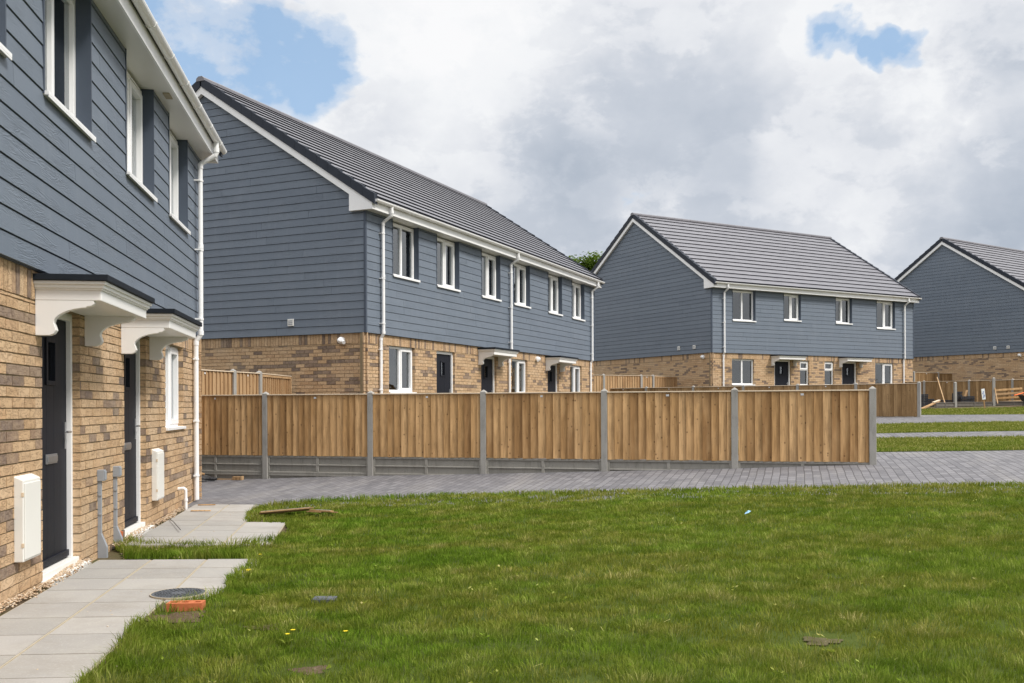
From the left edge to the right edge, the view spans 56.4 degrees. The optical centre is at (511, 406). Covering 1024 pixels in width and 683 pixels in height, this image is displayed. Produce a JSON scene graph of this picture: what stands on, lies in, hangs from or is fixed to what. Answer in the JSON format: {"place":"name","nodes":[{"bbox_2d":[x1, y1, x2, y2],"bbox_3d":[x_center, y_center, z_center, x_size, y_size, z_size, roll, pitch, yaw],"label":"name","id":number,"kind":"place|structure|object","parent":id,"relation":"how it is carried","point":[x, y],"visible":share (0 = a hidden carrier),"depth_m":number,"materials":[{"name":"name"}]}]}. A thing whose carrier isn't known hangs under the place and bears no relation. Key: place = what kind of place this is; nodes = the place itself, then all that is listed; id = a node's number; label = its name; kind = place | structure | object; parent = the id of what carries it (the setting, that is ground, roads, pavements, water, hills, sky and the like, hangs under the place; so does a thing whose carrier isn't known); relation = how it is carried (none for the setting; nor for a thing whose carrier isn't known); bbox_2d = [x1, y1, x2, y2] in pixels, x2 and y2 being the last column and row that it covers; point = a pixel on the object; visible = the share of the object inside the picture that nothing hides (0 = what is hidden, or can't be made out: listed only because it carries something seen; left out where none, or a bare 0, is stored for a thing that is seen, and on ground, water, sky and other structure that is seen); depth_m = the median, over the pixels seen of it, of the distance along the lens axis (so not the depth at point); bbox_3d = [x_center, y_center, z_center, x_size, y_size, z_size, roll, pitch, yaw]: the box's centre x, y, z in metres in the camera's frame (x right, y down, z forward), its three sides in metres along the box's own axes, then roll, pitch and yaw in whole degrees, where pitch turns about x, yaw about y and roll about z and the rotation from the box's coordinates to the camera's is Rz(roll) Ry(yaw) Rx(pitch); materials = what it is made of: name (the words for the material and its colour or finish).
{"place":"outdoors","nodes":[
{"label":"outdoors","id":0,"kind":"place"},
{"bbox_2d":[0,559,256,682],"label":"path","id":1,"kind":"structure","parent":0,"point":[52,634],"depth_m":6.01,"materials":[{"name":"grey concrete"}]},
{"bbox_2d":[150,588,206,600],"bbox_3d":[-2.315,1.313,6.620,0.374,0.045,0.374,0,0,0],"label":"drain cover","id":2,"kind":"object","parent":1,"relation":"on","point":[167,594],"visible":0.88,"depth_m":6.59,"materials":[{"name":"grey metal"}]},
{"bbox_2d":[125,504,284,547],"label":"path","id":3,"kind":"structure","parent":0,"point":[222,522],"depth_m":10.26,"materials":[{"name":"grey concrete"}]},
{"bbox_2d":[232,476,243,479],"bbox_3d":[-4.638,1.218,16.140,0.175,0.065,0.090,0,0,10],"label":"timber block","id":4,"kind":"object","parent":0,"point":[237,477],"depth_m":16.11,"materials":[{"name":"brown wood"}]},
{"bbox_2d":[0,405,1021,672],"bbox_3d":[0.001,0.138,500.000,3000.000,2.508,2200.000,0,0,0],"label":"ground","id":5,"kind":"structure","parent":0,"point":[112,555],"depth_m":8.56,"materials":[{"name":"soil"}]},
{"bbox_2d":[0,0,226,602],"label":"house","id":6,"kind":"structure","parent":5,"relation":"on","point":[111,143],"depth_m":8.15,"materials":[{"name":"wood"}]},
{"bbox_2d":[0,42,11,60],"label":"window","id":7,"kind":"structure","parent":6,"relation":"in","point":[4,51],"depth_m":6.13,"materials":[{"name":"white plastic"}]},
{"bbox_2d":[41,313,90,586],"bbox_3d":[-3.563,0.295,7.492,0.220,2.112,0.990,0,0,-9],"label":"door","id":8,"kind":"structure","parent":6,"relation":"in","point":[57,427],"depth_m":7.65,"materials":[{"name":"black plastic"}]},
{"bbox_2d":[43,0,95,142],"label":"window","id":9,"kind":"structure","parent":6,"relation":"in","point":[60,59],"depth_m":7.85,"materials":[{"name":"white plastic"}]},
{"bbox_2d":[123,339,154,538],"bbox_3d":[-3.927,0.296,9.874,0.220,2.112,0.990,0,0,-9],"label":"door","id":10,"kind":"structure","parent":6,"relation":"in","point":[132,493],"depth_m":10.09,"materials":[{"name":"black plastic"}]},
{"bbox_2d":[126,72,157,202],"bbox_3d":[-3.947,-2.860,9.940,0.225,1.215,1.247,0,0,-9],"label":"window","id":11,"kind":"structure","parent":6,"relation":"in","point":[134,94],"depth_m":10.29,"materials":[{"name":"white plastic"}]},
{"bbox_2d":[165,345,185,430],"bbox_3d":[-4.266,-0.232,11.917,0.170,1.052,1.150,0,0,-9],"label":"window","id":12,"kind":"structure","parent":6,"relation":"in","point":[171,353],"depth_m":12.04,"materials":[{"name":"white plastic"}]},
{"bbox_2d":[169,132,190,234],"bbox_3d":[-4.255,-2.859,11.957,0.225,1.215,1.207,0,0,-9],"label":"window","id":13,"kind":"structure","parent":6,"relation":"in","point":[174,190],"depth_m":12.41,"materials":[{"name":"white plastic"}]},
{"bbox_2d":[0,506,232,669],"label":"gravel","id":14,"kind":"structure","parent":5,"relation":"on","point":[45,584],"depth_m":7.24,"materials":[{"name":"beige gravel"}]},
{"bbox_2d":[199,369,291,394],"bbox_3d":[-5.068,0.436,17.985,0.296,2.245,4.601,0,0,12],"label":"fence","id":15,"kind":"object","parent":5,"relation":"on","point":[230,382],"visible":0.19,"depth_m":17.81,"materials":[{"name":"wood"}]},
{"bbox_2d":[192,76,604,393],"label":"house","id":16,"kind":"structure","parent":5,"relation":"on","point":[333,264],"depth_m":21.14,"materials":[{"name":"wood"}]},
{"bbox_2d":[389,346,416,392],"bbox_3d":[-2.466,-0.791,21.092,0.170,1.032,1.150,0,0,24],"label":"window","id":17,"kind":"structure","parent":16,"relation":"in","point":[400,358],"depth_m":21.09,"materials":[{"name":"white plastic"}]},
{"bbox_2d":[392,223,420,282],"bbox_3d":[-2.415,-3.408,21.165,0.225,1.215,1.157,0,0,24],"label":"window","id":18,"kind":"structure","parent":16,"relation":"in","point":[403,237],"depth_m":21.31,"materials":[{"name":"white plastic"}]},
{"bbox_2d":[436,351,452,392],"bbox_3d":[-1.662,-0.304,22.963,0.114,2.012,0.940,0,0,24],"label":"door","id":19,"kind":"structure","parent":16,"relation":"in","point":[444,364],"depth_m":23.06,"materials":[{"name":"black plastic"}]},
{"bbox_2d":[437,237,460,291],"bbox_3d":[-1.601,-3.411,22.992,0.225,1.215,1.177,0,0,24],"label":"window","id":20,"kind":"structure","parent":16,"relation":"in","point":[445,249],"depth_m":23.05,"materials":[{"name":"white plastic"}]},
{"bbox_2d":[481,357,493,392],"bbox_3d":[-0.682,-0.308,25.165,0.114,2.012,0.940,0,0,24],"label":"door","id":21,"kind":"structure","parent":16,"relation":"in","point":[487,369],"depth_m":25.31,"materials":[{"name":"black plastic"}]},
{"bbox_2d":[481,252,501,301],"bbox_3d":[-0.617,-3.415,25.203,0.225,1.215,1.177,0,0,24],"label":"window","id":22,"kind":"structure","parent":16,"relation":"in","point":[488,261],"depth_m":25.26,"materials":[{"name":"white plastic"}]},
{"bbox_2d":[511,359,524,391],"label":"window","id":23,"kind":"structure","parent":16,"relation":"in","point":[518,366],"depth_m":27.05,"materials":[{"name":"white plastic"}]},
{"bbox_2d":[514,264,530,308],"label":"window","id":24,"kind":"structure","parent":16,"relation":"in","point":[519,271],"depth_m":27.14,"materials":[{"name":"white plastic"}]},
{"bbox_2d":[547,364,556,391],"bbox_3d":[1.185,-0.316,29.391,0.090,2.012,0.940,0,0,24],"label":"door","id":25,"kind":"structure","parent":16,"relation":"in","point":[552,374],"depth_m":29.54,"materials":[{"name":"black plastic"}]},
{"bbox_2d":[548,275,562,315],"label":"window","id":26,"kind":"structure","parent":16,"relation":"in","point":[552,281],"depth_m":29.57,"materials":[{"name":"white plastic"}]},
{"bbox_2d":[570,365,579,391],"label":"window","id":27,"kind":"structure","parent":16,"relation":"in","point":[574,370],"depth_m":31.24,"materials":[{"name":"white plastic"}]},
{"bbox_2d":[572,283,585,321],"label":"window","id":28,"kind":"structure","parent":16,"relation":"in","point":[576,289],"depth_m":31.59,"materials":[{"name":"white plastic"}]},
{"bbox_2d":[199,386,876,478],"bbox_3d":[-0.460,0.623,15.071,11.654,1.767,0.098,0,0,16],"label":"fence","id":29,"kind":"object","parent":5,"relation":"on","point":[265,435],"visible":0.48,"depth_m":14.84,"materials":[{"name":"wood"}]},
{"bbox_2d":[568,251,602,270],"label":"tree","id":30,"kind":"object","parent":5,"relation":"on","point":[590,262],"visible":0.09,"depth_m":72.06,"materials":[{"name":"green plant"}]},
{"bbox_2d":[593,374,676,391],"bbox_3d":[4.419,-0.242,36.845,5.820,1.986,0.453,0,0,-35],"label":"fence","id":31,"kind":"object","parent":5,"relation":"on","point":[604,381],"visible":0.12,"depth_m":36.85,"materials":[{"name":"wood"}]},
{"bbox_2d":[591,213,921,386],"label":"house","id":32,"kind":"structure","parent":5,"relation":"on","point":[690,303],"depth_m":40.32,"materials":[{"name":"wood"}]},
{"bbox_2d":[732,359,754,385],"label":"window","id":33,"kind":"structure","parent":32,"relation":"in","point":[742,369],"depth_m":38.01,"materials":[{"name":"white plastic"}]},
{"bbox_2d":[732,290,755,321],"bbox_3d":[9.174,-3.965,37.908,1.247,1.235,0.225,0,0,-30],"label":"window","id":34,"kind":"structure","parent":32,"relation":"in","point":[742,300],"depth_m":38.01,"materials":[{"name":"white plastic"}]},
{"bbox_2d":[774,360,789,384],"bbox_3d":[11.020,-0.877,39.030,0.940,2.012,0.114,0,0,-30],"label":"door","id":35,"kind":"structure","parent":32,"relation":"in","point":[781,368],"depth_m":39.08,"materials":[{"name":"black plastic"}]},
{"bbox_2d":[784,294,801,321],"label":"window","id":36,"kind":"structure","parent":32,"relation":"in","point":[790,301],"depth_m":39.29,"materials":[{"name":"white plastic"}]},
{"bbox_2d":[800,361,807,384],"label":"window","id":37,"kind":"structure","parent":32,"relation":"in","point":[803,364],"depth_m":39.71,"materials":[{"name":"white plastic"}]},
{"bbox_2d":[824,362,832,384],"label":"window","id":38,"kind":"structure","parent":32,"relation":"in","point":[828,372],"depth_m":40.45,"materials":[{"name":"white plastic"}]},
{"bbox_2d":[836,298,852,324],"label":"window","id":39,"kind":"structure","parent":32,"relation":"in","point":[842,305],"depth_m":40.85,"materials":[{"name":"white plastic"}]},
{"bbox_2d":[842,362,855,383],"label":"door","id":40,"kind":"structure","parent":32,"relation":"in","point":[849,368],"depth_m":41.04,"materials":[{"name":"black plastic"}]},
{"bbox_2d":[875,363,891,383],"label":"window","id":41,"kind":"structure","parent":32,"relation":"in","point":[883,371],"depth_m":42.13,"materials":[{"name":"white plastic"}]},
{"bbox_2d":[877,301,895,329],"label":"window","id":42,"kind":"structure","parent":32,"relation":"in","point":[884,309],"depth_m":42.15,"materials":[{"name":"white plastic"}]},
{"bbox_2d":[610,382,920,416],"bbox_3d":[7.279,-0.012,33.674,13.594,1.460,0.098,0,0,38],"label":"fence","id":43,"kind":"object","parent":5,"relation":"on","point":[898,399],"visible":0.17,"depth_m":30.21,"materials":[{"name":"wood"}]},
{"bbox_2d":[921,394,927,406],"bbox_3d":[17.108,-0.227,39.600,0.320,0.538,0.319,0,0,23],"label":"block stack","id":44,"kind":"object","parent":5,"relation":"on","point":[924,399],"visible":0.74,"depth_m":39.46,"materials":[{"name":"grey concrete"}]},
{"bbox_2d":[921,401,939,408],"bbox_3d":[16.400,-0.025,37.500,0.120,0.045,2.375,0,8,40],"label":"timber plank","id":45,"kind":"object","parent":5,"relation":"on","point":[929,405],"visible":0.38,"depth_m":37.39,"materials":[{"name":"brown wood"}]},
{"bbox_2d":[928,399,934,406],"bbox_3d":[17.495,-0.136,39.901,0.295,0.334,0.308,0,0,15],"label":"block stack","id":46,"kind":"object","parent":5,"relation":"on","point":[929,401],"visible":0.56,"depth_m":39.76,"materials":[{"name":"grey concrete"}]},
{"bbox_2d":[913,371,951,381],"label":"fence","id":47,"kind":"object","parent":5,"relation":"on","point":[921,376],"visible":0.2,"depth_m":48.33,"materials":[{"name":"wood"}]},
{"bbox_2d":[876,434,1023,451],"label":"verge","id":48,"kind":"structure","parent":5,"relation":"on","point":[946,444],"depth_m":15.98,"materials":[{"name":"green plant"}]},
{"bbox_2d":[894,237,1023,380],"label":"house","id":49,"kind":"structure","parent":5,"relation":"on","point":[969,316],"depth_m":48.94,"materials":[{"name":"wood"}]},
{"bbox_2d":[957,392,962,401],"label":"block stack","id":50,"kind":"object","parent":5,"relation":"on","point":[959,394],"visible":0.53,"depth_m":40.06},
{"bbox_2d":[905,379,1023,406],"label":"fence","id":51,"kind":"object","parent":5,"relation":"on","point":[931,389],"visible":0.23,"depth_m":41.29,"materials":[{"name":"wood"}]},
{"bbox_2d":[960,396,968,401],"bbox_3d":[18.961,-0.211,39.999,0.314,0.402,0.321,0,0,19],"label":"block stack","id":52,"kind":"object","parent":5,"relation":"on","point":[963,397],"visible":0.61,"depth_m":39.86,"materials":[{"name":"grey concrete"}]},
{"bbox_2d":[967,396,974,401],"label":"block stack","id":53,"kind":"object","parent":5,"relation":"on","point":[971,399],"visible":0.52,"depth_m":40.06,"materials":[{"name":"grey concrete"}]},
{"bbox_2d":[921,406,1023,414],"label":"verge","id":54,"kind":"structure","parent":5,"relation":"on","point":[972,414],"depth_m":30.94,"materials":[{"name":"green plant"}]},
{"bbox_2d":[981,389,985,407],"bbox_3d":[17.611,-0.198,35.591,0.130,0.900,0.042,-7,0,-3],"label":"sign","id":55,"kind":"object","parent":54,"relation":"on","point":[983,394],"visible":0.98,"depth_m":35.57,"materials":[{"name":"white plastic"}]},
{"bbox_2d":[936,377,1022,407],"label":"fence","id":56,"kind":"object","parent":5,"relation":"on","point":[954,403],"visible":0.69,"depth_m":38.23,"materials":[{"name":"concrete"}]},
{"bbox_2d":[995,387,1022,400],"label":"pallet","id":57,"kind":"object","parent":5,"relation":"on","point":[1009,397],"visible":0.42,"depth_m":39.33,"materials":[{"name":"brown wood"}]},
{"bbox_2d":[1014,392,1023,405],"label":"wheelbarrow","id":58,"kind":"object","parent":5,"relation":"on","point":[1021,397],"visible":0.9,"depth_m":36.93,"materials":[{"name":"orange plastic"}]},
{"bbox_2d":[64,479,1023,682],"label":"lawn","id":59,"kind":"structure","parent":0,"point":[825,634],"depth_m":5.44,"materials":[{"name":"plant"}]},
{"bbox_2d":[145,610,204,622],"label":"soil","id":60,"kind":"structure","parent":59,"relation":"on","point":[188,616],"depth_m":5.86,"materials":[{"name":"brown soil"}]},
{"bbox_2d":[166,600,205,611],"bbox_3d":[-2.085,1.284,6.100,0.222,0.065,0.102,0,0,-4],"label":"brick","id":61,"kind":"object","parent":59,"relation":"on","point":[189,604],"visible":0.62,"depth_m":6.05,"materials":[{"name":"orange brick"}]},
{"bbox_2d":[245,624,282,630],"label":"soil","id":62,"kind":"structure","parent":59,"relation":"on","point":[268,627],"depth_m":5.58,"materials":[{"name":"brown soil"}]},
{"bbox_2d":[279,629,292,644],"bbox_3d":[-1.218,1.257,5.149,0.092,0.090,0.088,0,0,0],"label":"wild flower","id":63,"kind":"object","parent":59,"relation":"on","point":[284,641],"visible":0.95,"depth_m":5.16,"materials":[{"name":"green plant"}]},
{"bbox_2d":[259,507,313,514],"bbox_3d":[-2.726,1.263,11.525,0.640,0.035,0.167,-3,-8,-18],"label":"board offcut","id":64,"kind":"object","parent":59,"relation":"on","point":[285,510],"visible":0.95,"depth_m":11.46,"materials":[{"name":"brown wood"}]},
{"bbox_2d":[288,665,329,674],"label":"soil","id":65,"kind":"structure","parent":59,"relation":"on","point":[319,668],"depth_m":4.70,"materials":[{"name":"brown soil"}]},
{"bbox_2d":[306,509,337,512],"bbox_3d":[-2.257,1.254,11.378,0.360,0.035,0.160,2,-6,8],"label":"board offcut","id":66,"kind":"object","parent":59,"relation":"on","point":[320,511],"visible":1,"depth_m":11.32,"materials":[{"name":"brown wood"}]},
{"bbox_2d":[311,596,336,602],"bbox_3d":[-1.245,1.286,6.330,0.150,0.036,0.120,0,0,0],"label":"water cover","id":67,"kind":"object","parent":59,"relation":"on","point":[323,598],"visible":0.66,"depth_m":6.29,"materials":[{"name":"grey metal"}]},
{"bbox_2d":[336,630,347,643],"bbox_3d":[-0.921,1.256,5.159,0.079,0.082,0.080,0,0,0],"label":"wild flower","id":68,"kind":"object","parent":59,"relation":"on","point":[339,639],"visible":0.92,"depth_m":5.17,"materials":[{"name":"green plant"}]},
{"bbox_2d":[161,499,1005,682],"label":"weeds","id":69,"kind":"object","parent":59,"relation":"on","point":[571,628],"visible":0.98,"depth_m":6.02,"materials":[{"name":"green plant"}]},
{"bbox_2d":[803,636,842,644],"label":"soil","id":70,"kind":"structure","parent":59,"relation":"on","point":[824,640],"depth_m":5.01,"materials":[{"name":"brown soil"}]},
{"bbox_2d":[145,0,1023,277],"label":"sky","id":71,"kind":"structure","parent":0,"point":[885,130],"materials":[{"name":"white"}]},
{"bbox_2d":[183,450,1023,508],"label":"driveway","id":72,"kind":"structure","parent":0,"point":[949,467],"depth_m":13.47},
{"bbox_2d":[199,475,217,481],"bbox_3d":[-5.439,1.193,16.266,0.874,0.168,0.370,0,0,12],"label":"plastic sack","id":73,"kind":"object","parent":72,"relation":"on","point":[206,478],"visible":0.3,"depth_m":16.13,"materials":[{"name":"grey plastic"}]},
{"bbox_2d":[876,420,1023,432],"bbox_3d":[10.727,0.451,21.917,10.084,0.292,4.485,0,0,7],"label":"verge grass","id":74,"kind":"structure","parent":0,"point":[974,426],"depth_m":21.63,"materials":[{"name":"green plant"}]},
{"bbox_2d":[876,414,1023,423],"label":"road","id":75,"kind":"structure","parent":0,"point":[951,418],"depth_m":27.61,"materials":[{"name":"grey asphalt"}]},
{"bbox_2d":[876,431,1023,437],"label":"path","id":76,"kind":"structure","parent":0,"point":[971,434],"depth_m":19.26,"materials":[{"name":"grey concrete"}]}
]}

